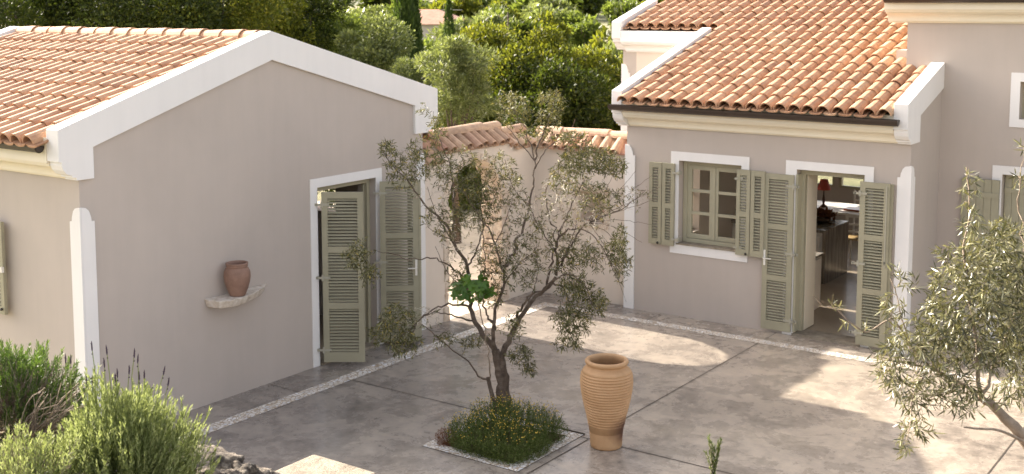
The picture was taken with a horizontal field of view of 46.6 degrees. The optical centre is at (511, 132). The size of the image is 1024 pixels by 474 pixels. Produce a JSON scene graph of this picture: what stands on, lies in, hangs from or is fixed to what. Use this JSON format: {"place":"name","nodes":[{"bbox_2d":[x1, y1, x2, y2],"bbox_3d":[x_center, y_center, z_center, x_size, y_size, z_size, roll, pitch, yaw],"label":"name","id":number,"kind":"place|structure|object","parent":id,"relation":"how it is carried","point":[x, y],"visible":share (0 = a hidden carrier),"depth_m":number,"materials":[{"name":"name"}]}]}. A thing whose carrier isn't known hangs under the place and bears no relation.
{"place":"outdoors","nodes":[
{"label":"outdoors","id":0,"kind":"place"},
{"bbox_2d":[0,26,437,431],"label":"guest house","id":1,"kind":"structure","parent":0,"point":[153,181],"depth_m":13.95,"materials":[{"name":"paint"}]},
{"bbox_2d":[224,260,250,296],"bbox_3d":[-3.219,1.714,13.915,0.312,0.390,0.312,4,7,35],"label":"clay pot","id":2,"kind":"object","parent":1,"relation":"on","point":[237,275],"visible":1,"depth_m":13.80,"materials":[{"name":"ceramic"}]},
{"bbox_2d":[363,184,365,340],"bbox_3d":[-2.009,1.762,16.473,0.040,2.180,0.500,0,6,-2],"label":"glazed door","id":3,"kind":"structure","parent":1,"relation":"in","point":[363,184],"depth_m":16.22,"materials":[{"name":"green paint"}]},
{"bbox_2d":[276,455,374,473],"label":"stone slab","id":4,"kind":"structure","parent":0,"point":[314,464],"depth_m":5.81,"materials":[{"name":"stone"}]},
{"bbox_2d":[220,468,241,473],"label":"rock","id":5,"kind":"object","parent":4,"relation":"on","point":[231,471],"visible":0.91,"depth_m":5.29,"materials":[{"name":"stone"}]},
{"bbox_2d":[195,465,222,473],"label":"rock","id":6,"kind":"object","parent":5,"relation":"on","point":[216,470],"visible":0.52,"depth_m":5.24,"materials":[{"name":"stone"}]},
{"bbox_2d":[231,460,258,473],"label":"rock","id":7,"kind":"object","parent":4,"relation":"on","point":[243,467],"visible":0.72,"depth_m":5.41,"materials":[{"name":"stone"}]},
{"bbox_2d":[197,444,244,469],"bbox_3d":[-1.390,1.534,5.496,0.310,0.155,0.256,2,6,16],"label":"rock","id":8,"kind":"object","parent":7,"relation":"on","point":[227,459],"visible":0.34,"depth_m":5.45,"materials":[{"name":"stone"}]},
{"bbox_2d":[171,454,211,472],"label":"rock","id":9,"kind":"object","parent":8,"relation":"on","point":[207,464],"visible":0.14,"depth_m":5.34,"materials":[{"name":"stone"}]},
{"bbox_2d":[256,465,279,473],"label":"rock","id":10,"kind":"object","parent":4,"relation":"on","point":[263,470],"visible":0.68,"depth_m":5.47,"materials":[{"name":"stone"}]},
{"bbox_2d":[317,200,494,318],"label":"path","id":11,"kind":"structure","parent":0,"point":[472,237],"depth_m":21.91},
{"bbox_2d":[423,121,626,326],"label":"garden wall","id":12,"kind":"structure","parent":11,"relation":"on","point":[491,138],"depth_m":18.64,"materials":[{"name":"paint"}]},
{"bbox_2d":[0,0,1021,471],"bbox_3d":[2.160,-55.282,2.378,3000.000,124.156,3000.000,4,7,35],"label":"terrain","id":13,"kind":"structure","parent":0,"point":[602,20],"depth_m":37.57,"materials":[{"name":"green plant"}]},
{"bbox_2d":[0,337,99,462],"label":"rosemary bush","id":14,"kind":"object","parent":13,"relation":"on","point":[23,400],"visible":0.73,"depth_m":5.39,"materials":[{"name":"green plant"}]},
{"bbox_2d":[0,0,117,29],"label":"evergreen tree","id":15,"kind":"object","parent":13,"relation":"on","point":[28,10],"visible":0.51,"depth_m":25.67,"materials":[{"name":"green plant"}]},
{"bbox_2d":[1,0,143,27],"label":"evergreen tree","id":16,"kind":"object","parent":13,"relation":"on","point":[59,21],"visible":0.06,"depth_m":26.96,"materials":[{"name":"green plant"}]},
{"bbox_2d":[49,0,250,29],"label":"evergreen tree","id":17,"kind":"object","parent":13,"relation":"on","point":[145,20],"visible":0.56,"depth_m":25.67,"materials":[{"name":"green plant"}]},
{"bbox_2d":[140,0,306,35],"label":"evergreen tree","id":18,"kind":"object","parent":13,"relation":"on","point":[264,14],"visible":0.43,"depth_m":26.95,"materials":[{"name":"green plant"}]},
{"bbox_2d":[216,0,323,44],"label":"evergreen tree","id":19,"kind":"object","parent":13,"relation":"on","point":[295,11],"visible":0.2,"depth_m":28.71,"materials":[{"name":"green plant"}]},
{"bbox_2d":[255,0,349,53],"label":"evergreen tree","id":20,"kind":"object","parent":13,"relation":"on","point":[325,5],"visible":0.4,"depth_m":29.67,"materials":[{"name":"green plant"}]},
{"bbox_2d":[317,188,335,207],"bbox_3d":[-3.219,1.209,23.409,2.038,2.624,2.017,-1,6,-13],"label":"evergreen bush","id":21,"kind":"object","parent":13,"relation":"on","point":[331,190],"depth_m":23.07,"materials":[{"name":"green plant"}]},
{"bbox_2d":[312,9,369,56],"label":"evergreen tree","id":22,"kind":"object","parent":13,"relation":"on","point":[352,21],"visible":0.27,"depth_m":30.37,"materials":[{"name":"green plant"}]},
{"bbox_2d":[321,2,372,15],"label":"shrub","id":23,"kind":"object","parent":13,"relation":"on","point":[359,11],"visible":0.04,"depth_m":140.82,"materials":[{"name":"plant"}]},
{"bbox_2d":[339,0,355,7],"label":"shrub","id":24,"kind":"object","parent":13,"relation":"on","point":[349,2],"visible":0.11,"depth_m":256.38,"materials":[{"name":"green plant"}]},
{"bbox_2d":[347,8,370,28],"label":"shrub","id":25,"kind":"object","parent":13,"relation":"on","point":[351,12],"visible":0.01,"depth_m":111.51,"materials":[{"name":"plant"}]},
{"bbox_2d":[354,3,387,18],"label":"shrub","id":26,"kind":"object","parent":13,"relation":"on","point":[371,9],"visible":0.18,"depth_m":208.33,"materials":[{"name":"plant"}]},
{"bbox_2d":[355,0,391,12],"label":"shrub","id":27,"kind":"object","parent":13,"relation":"on","point":[371,2],"visible":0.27,"depth_m":214.73,"materials":[{"name":"green plant"}]},
{"bbox_2d":[333,10,416,72],"bbox_3d":[-3.429,-0.338,28.178,2.692,5.140,2.187,4,7,35],"label":"evergreen tree","id":28,"kind":"object","parent":13,"relation":"on","point":[386,50],"visible":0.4,"depth_m":27.52,"materials":[{"name":"green plant"}]},
{"bbox_2d":[380,0,432,16],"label":"shrub","id":29,"kind":"object","parent":13,"relation":"on","point":[425,4],"visible":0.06,"depth_m":182.03,"materials":[{"name":"green plant"}]},
{"bbox_2d":[392,0,423,81],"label":"cypress tree","id":30,"kind":"object","parent":13,"relation":"on","point":[408,11],"visible":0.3,"depth_m":43.62,"materials":[{"name":"green plant"}]},
{"bbox_2d":[388,55,450,128],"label":"olive tree","id":31,"kind":"object","parent":13,"relation":"on","point":[405,70],"visible":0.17,"depth_m":25.69,"materials":[{"name":"green plant"}]},
{"bbox_2d":[423,35,440,62],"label":"shrub","id":32,"kind":"object","parent":13,"relation":"on","point":[428,43],"visible":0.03,"depth_m":83.86,"materials":[{"name":"green plant"}]},
{"bbox_2d":[419,9,470,39],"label":"house","id":33,"kind":"structure","parent":13,"relation":"on","point":[430,18],"depth_m":149.40,"materials":[{"name":"beige paint"}]},
{"bbox_2d":[442,0,455,39],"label":"cypress tree","id":34,"kind":"object","parent":13,"relation":"on","point":[449,15],"visible":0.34,"depth_m":74.78,"materials":[{"name":"green plant"}]},
{"bbox_2d":[426,15,477,42],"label":"shrub","id":35,"kind":"object","parent":13,"relation":"on","point":[459,22],"visible":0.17,"depth_m":115.15,"materials":[{"name":"green plant"}]},
{"bbox_2d":[420,0,485,18],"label":"shrub","id":36,"kind":"object","parent":13,"relation":"on","point":[468,8],"visible":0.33,"depth_m":169.62,"materials":[{"name":"green plant"}]},
{"bbox_2d":[412,33,502,243],"bbox_3d":[-1.056,0.295,23.167,1.762,4.495,1.825,-2,6,-17],"label":"olive tree","id":37,"kind":"object","parent":13,"relation":"on","point":[459,95],"visible":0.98,"depth_m":22.68,"materials":[{"name":"green plant"}]},
{"bbox_2d":[447,165,481,212],"bbox_3d":[-1.232,1.772,27.890,3.192,2.575,2.943,-1,6,-13],"label":"evergreen bush","id":38,"kind":"object","parent":13,"relation":"on","point":[464,200],"visible":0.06,"depth_m":27.15,"materials":[{"name":"green plant"}]},
{"bbox_2d":[458,163,482,208],"bbox_3d":[-1.118,1.280,28.401,3.653,2.945,2.543,4,7,35],"label":"evergreen bush","id":39,"kind":"object","parent":13,"relation":"on","point":[465,171],"visible":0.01,"depth_m":27.65,"materials":[{"name":"green plant"}]},
{"bbox_2d":[452,0,511,11],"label":"shrub","id":40,"kind":"object","parent":13,"relation":"on","point":[485,3],"visible":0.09,"depth_m":197.66,"materials":[{"name":"green plant"}]},
{"bbox_2d":[435,21,529,190],"bbox_3d":[-0.399,-0.134,27.080,2.700,4.848,2.885,4,7,35],"label":"evergreen tree","id":41,"kind":"object","parent":13,"relation":"on","point":[498,40],"visible":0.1,"depth_m":26.25,"materials":[{"name":"green plant"}]},
{"bbox_2d":[470,9,506,23],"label":"shrub","id":42,"kind":"object","parent":13,"relation":"on","point":[479,13],"visible":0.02,"depth_m":144.11,"materials":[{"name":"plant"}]},
{"bbox_2d":[469,11,522,29],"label":"shrub","id":43,"kind":"object","parent":13,"relation":"on","point":[486,17],"visible":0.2,"depth_m":119.55,"materials":[{"name":"green plant"}]},
{"bbox_2d":[435,421,564,471],"bbox_3d":[-0.088,3.357,12.762,1.040,0.100,1.070,4,7,35],"label":"planting bed","id":44,"kind":"object","parent":13,"relation":"on","point":[550,437],"visible":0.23,"depth_m":12.66,"materials":[{"name":"green plant"}]},
{"bbox_2d":[435,391,568,465],"bbox_3d":[-0.094,3.107,12.685,1.271,0.456,1.267,4,7,35],"label":"santolina bush","id":45,"kind":"object","parent":44,"relation":"on","point":[535,440],"visible":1,"depth_m":12.58,"materials":[{"name":"green plant"}]},
{"bbox_2d":[483,2,516,20],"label":"shrub","id":46,"kind":"object","parent":13,"relation":"on","point":[496,8],"visible":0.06,"depth_m":146.28,"materials":[{"name":"green plant"}]},
{"bbox_2d":[486,0,522,21],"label":"shrub","id":47,"kind":"object","parent":13,"relation":"on","point":[514,11],"visible":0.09,"depth_m":177.11,"materials":[{"name":"green plant"}]},
{"bbox_2d":[507,12,508,40],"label":"utility pole","id":48,"kind":"object","parent":13,"relation":"on","point":[507,21],"visible":0.35,"depth_m":85.00,"materials":[{"name":"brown wood"}]},
{"bbox_2d":[460,19,588,123],"bbox_3d":[0.530,-0.105,26.568,3.401,4.837,2.987,-4,7,-34],"label":"evergreen tree","id":49,"kind":"object","parent":13,"relation":"on","point":[550,45],"visible":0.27,"depth_m":25.94,"materials":[{"name":"green plant"}]},
{"bbox_2d":[506,19,545,43],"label":"shrub","id":50,"kind":"object","parent":13,"relation":"on","point":[526,25],"visible":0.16,"depth_m":112.67,"materials":[{"name":"green plant"}]},
{"bbox_2d":[509,0,548,14],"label":"shrub","id":51,"kind":"object","parent":13,"relation":"on","point":[518,5],"visible":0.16,"depth_m":222.50,"materials":[{"name":"green plant"}]},
{"bbox_2d":[469,54,619,136],"bbox_3d":[0.723,0.359,25.075,3.244,4.058,2.468,-1,6,-12],"label":"evergreen tree","id":52,"kind":"object","parent":13,"relation":"on","point":[582,110],"visible":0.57,"depth_m":24.62,"materials":[{"name":"green plant"}]},
{"bbox_2d":[519,1,569,22],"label":"shrub","id":53,"kind":"object","parent":13,"relation":"on","point":[531,15],"visible":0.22,"depth_m":144.23,"materials":[{"name":"green plant"}]},
{"bbox_2d":[526,0,578,16],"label":"shrub","id":54,"kind":"object","parent":13,"relation":"on","point":[564,4],"visible":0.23,"depth_m":180.99,"materials":[{"name":"green plant"}]},
{"bbox_2d":[533,10,573,44],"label":"shrub","id":55,"kind":"object","parent":13,"relation":"on","point":[542,17],"visible":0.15,"depth_m":117.72,"materials":[{"name":"green plant"}]},
{"bbox_2d":[559,9,601,27],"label":"shrub","id":56,"kind":"object","parent":13,"relation":"on","point":[576,16],"visible":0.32,"depth_m":141.41,"materials":[{"name":"green plant"}]},
{"bbox_2d":[566,0,607,15],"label":"shrub","id":57,"kind":"object","parent":13,"relation":"on","point":[591,7],"visible":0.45,"depth_m":184.97,"materials":[{"name":"green plant"}]},
{"bbox_2d":[567,19,608,46],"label":"shrub","id":58,"kind":"object","parent":13,"relation":"on","point":[583,31],"visible":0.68,"depth_m":129.27,"materials":[{"name":"green plant"}]},
{"bbox_2d":[561,46,622,130],"bbox_3d":[1.498,0.120,27.585,3.316,4.292,3.220,4,7,35],"label":"evergreen tree","id":59,"kind":"object","parent":13,"relation":"on","point":[594,57],"visible":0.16,"depth_m":26.75,"materials":[{"name":"green plant"}]},
{"bbox_2d":[579,25,611,52],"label":"shrub","id":60,"kind":"object","parent":13,"relation":"on","point":[600,39],"visible":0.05,"depth_m":78.04,"materials":[{"name":"green plant"}]},
{"bbox_2d":[603,39,622,62],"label":"shrub","id":61,"kind":"object","parent":13,"relation":"on","point":[613,48],"visible":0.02,"depth_m":74.69,"materials":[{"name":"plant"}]},
{"bbox_2d":[609,63,621,130],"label":"evergreen tree","id":62,"kind":"object","parent":13,"relation":"on","point":[610,98],"depth_m":27.56,"materials":[{"name":"green plant"}]},
{"bbox_2d":[601,0,639,28],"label":"shrub","id":63,"kind":"object","parent":13,"relation":"on","point":[606,10],"visible":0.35,"depth_m":177.35,"materials":[{"name":"green plant"}]},
{"bbox_2d":[611,3,637,20],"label":"shrub","id":64,"kind":"object","parent":13,"relation":"on","point":[621,10],"visible":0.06,"depth_m":128.07,"materials":[{"name":"green plant"}]},
{"bbox_2d":[608,0,1023,353],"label":"house","id":65,"kind":"structure","parent":13,"relation":"on","point":[759,116],"depth_m":16.86,"materials":[{"name":"paint"}]},
{"bbox_2d":[682,161,740,247],"bbox_3d":[2.984,1.048,17.522,0.990,1.235,0.070,4,7,35],"label":"window","id":66,"kind":"structure","parent":65,"relation":"in","point":[713,238],"depth_m":17.56,"materials":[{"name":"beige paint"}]},
{"bbox_2d":[803,175,817,329],"bbox_3d":[4.256,1.686,16.993,0.045,2.240,0.375,4,7,35],"label":"glazed door","id":67,"kind":"structure","parent":65,"relation":"in","point":[812,182],"depth_m":16.97,"materials":[{"name":"beige wood"}]},
{"bbox_2d":[817,200,858,214],"bbox_3d":[6.394,1.819,22.921,2.400,0.740,1.100,4,7,35],"label":"dining table","id":68,"kind":"object","parent":65,"relation":"on","point":[838,207],"visible":0.04,"depth_m":23.03,"materials":[{"name":"white paint"}]},
{"bbox_2d":[817,179,830,207],"bbox_3d":[6.022,1.172,22.931,0.260,0.540,0.260,4,7,35],"label":"table lamp","id":69,"kind":"object","parent":68,"relation":"on","point":[823,185],"visible":0.99,"depth_m":22.85,"materials":[{"name":"red fabric"}]},
{"bbox_2d":[844,207,858,211],"bbox_3d":[6.553,1.464,22.586,0.400,0.033,0.300,4,7,35],"label":"tray","id":70,"kind":"object","parent":68,"relation":"on","point":[855,209],"visible":0.57,"depth_m":22.56,"materials":[{"name":"white"}]},
{"bbox_2d":[818,177,859,189],"bbox_3d":[6.822,0.531,24.744,1.350,1.240,0.060,4,7,35],"label":"window","id":71,"kind":"structure","parent":65,"relation":"in","point":[841,185],"depth_m":24.74,"materials":[{"name":"white paint"}]},
{"bbox_2d":[845,213,858,258],"bbox_3d":[6.258,1.889,21.425,0.420,0.920,0.400,3,7,29],"label":"dining chair","id":72,"kind":"object","parent":65,"relation":"on","point":[851,237],"visible":0.35,"depth_m":21.30,"materials":[{"name":"wood"}]},
{"bbox_2d":[848,190,859,234],"bbox_3d":[6.942,1.646,23.683,0.420,0.920,0.400,4,7,35],"label":"dining chair","id":73,"kind":"object","parent":65,"relation":"on","point":[855,199],"visible":0.12,"depth_m":23.90,"materials":[{"name":"wood"}]},
{"bbox_2d":[164,291,1023,473],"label":"courtyard","id":74,"kind":"structure","parent":0,"point":[759,408],"depth_m":13.76,"materials":[{"name":"concrete"}]},
{"bbox_2d":[187,302,552,434],"bbox_3d":[-3.227,3.250,13.248,0.200,0.001,13.240,4,7,35],"label":"pebble strip","id":75,"kind":"object","parent":74,"relation":"on","point":[218,425],"visible":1,"depth_m":14.78,"materials":[{"name":"gravel"}]},
{"bbox_2d":[354,380,482,411],"bbox_3d":[-1.128,3.148,14.197,2.130,0.001,0.014,4,7,35],"label":"expansion joint","id":76,"kind":"object","parent":74,"relation":"on","point":[415,395],"visible":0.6,"depth_m":14.23,"materials":[{"name":"grey concrete"}]},
{"bbox_2d":[448,271,496,406],"bbox_3d":[-0.450,2.378,13.283,0.550,1.702,0.482,-1,6,-12],"label":"fig sapling","id":77,"kind":"object","parent":74,"relation":"on","point":[480,285],"visible":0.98,"depth_m":13.14,"materials":[{"name":"green plant"}]},
{"bbox_2d":[340,89,658,414],"bbox_3d":[-0.172,1.362,13.521,3.569,3.717,1.710,-1,6,-7],"label":"olive tree","id":78,"kind":"object","parent":74,"relation":"on","point":[502,376],"visible":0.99,"depth_m":13.41,"materials":[{"name":"green plant"}]},
{"bbox_2d":[422,415,582,471],"bbox_3d":[-0.088,3.301,12.756,1.240,0.001,1.270,4,7,35],"label":"pebble border","id":79,"kind":"object","parent":74,"relation":"on","point":[567,439],"visible":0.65,"depth_m":12.45,"materials":[{"name":"gravel"}]},
{"bbox_2d":[508,415,584,436],"bbox_3d":[0.341,3.262,13.229,1.095,0.048,0.016,4,7,35],"label":"edging strip","id":80,"kind":"object","parent":74,"relation":"on","point":[569,430],"visible":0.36,"depth_m":12.98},
{"bbox_2d":[527,439,587,473],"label":"expansion joint","id":81,"kind":"object","parent":74,"relation":"on","point":[557,456],"visible":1,"depth_m":12.28,"materials":[{"name":"grey concrete"}]},
{"bbox_2d":[580,353,632,450],"bbox_3d":[0.998,2.851,12.546,0.565,0.944,0.565,4,7,35],"label":"storage jar","id":82,"kind":"object","parent":74,"relation":"on","point":[606,383],"visible":1,"depth_m":12.37,"materials":[{"name":"ceramic"}]},
{"bbox_2d":[583,437,731,473],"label":"expansion joint","id":83,"kind":"object","parent":74,"relation":"on","point":[669,458],"visible":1,"depth_m":12.26,"materials":[{"name":"grey concrete"}]},
{"bbox_2d":[626,343,757,417],"bbox_3d":[2.134,3.102,14.629,0.014,0.001,4.410,4,7,35],"label":"expansion joint","id":84,"kind":"object","parent":74,"relation":"on","point":[689,381],"visible":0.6,"depth_m":14.70,"materials":[{"name":"grey concrete"}]},
{"bbox_2d":[549,304,1022,386],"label":"pebble strip","id":85,"kind":"object","parent":74,"relation":"on","point":[825,352],"visible":0.67,"depth_m":16.49,"materials":[{"name":"gravel"}]},
{"bbox_2d":[987,427,1023,473],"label":"expansion joint","id":86,"kind":"object","parent":74,"relation":"on","point":[1001,455],"visible":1,"depth_m":12.29,"materials":[{"name":"grey concrete"}]},
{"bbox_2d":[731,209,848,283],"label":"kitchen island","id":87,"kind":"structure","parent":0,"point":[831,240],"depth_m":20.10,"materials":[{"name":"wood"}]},
{"bbox_2d":[817,206,837,219],"bbox_3d":[5.436,1.418,20.776,0.647,0.306,0.374,4,7,35],"label":"dried bouquet","id":88,"kind":"object","parent":87,"relation":"on","point":[825,213],"visible":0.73,"depth_m":20.69,"materials":[{"name":"brown plant"}]},
{"bbox_2d":[814,252,823,309],"bbox_3d":[4.137,2.300,17.940,0.680,0.845,1.280,4,7,35],"label":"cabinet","id":89,"kind":"object","parent":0,"point":[817,277],"visible":0.16,"depth_m":18.12,"materials":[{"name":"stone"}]},
{"bbox_2d":[816,217,829,222],"bbox_3d":[5.234,1.516,20.450,0.480,0.055,0.480,4,7,35],"label":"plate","id":90,"kind":"object","parent":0,"point":[821,219],"visible":0.38,"depth_m":20.50,"materials":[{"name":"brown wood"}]},
{"bbox_2d":[908,334,1023,370],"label":"courtyard","id":91,"kind":"structure","parent":0,"point":[947,355],"depth_m":16.03,"materials":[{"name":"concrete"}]},
{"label":"terrace","id":92,"kind":"structure","parent":0,"visible":0},
{"bbox_2d":[0,420,111,473],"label":"lavender bush","id":93,"kind":"object","parent":92,"relation":"on","point":[24,459],"visible":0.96,"depth_m":4.69,"materials":[{"name":"green plant"}]},
{"bbox_2d":[25,341,220,473],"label":"lavender bush","id":94,"kind":"object","parent":92,"relation":"on","point":[136,441],"visible":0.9,"depth_m":4.91,"materials":[{"name":"green plant"}]},
{"bbox_2d":[704,433,722,473],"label":"rosemary sprig","id":95,"kind":"object","parent":92,"relation":"on","point":[712,466],"visible":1,"depth_m":5.00,"materials":[{"name":"green plant"}]},
{"bbox_2d":[813,137,1023,460],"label":"olive tree","id":96,"kind":"object","parent":92,"relation":"on","point":[1012,331],"visible":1,"depth_m":5.58,"materials":[{"name":"green plant"}]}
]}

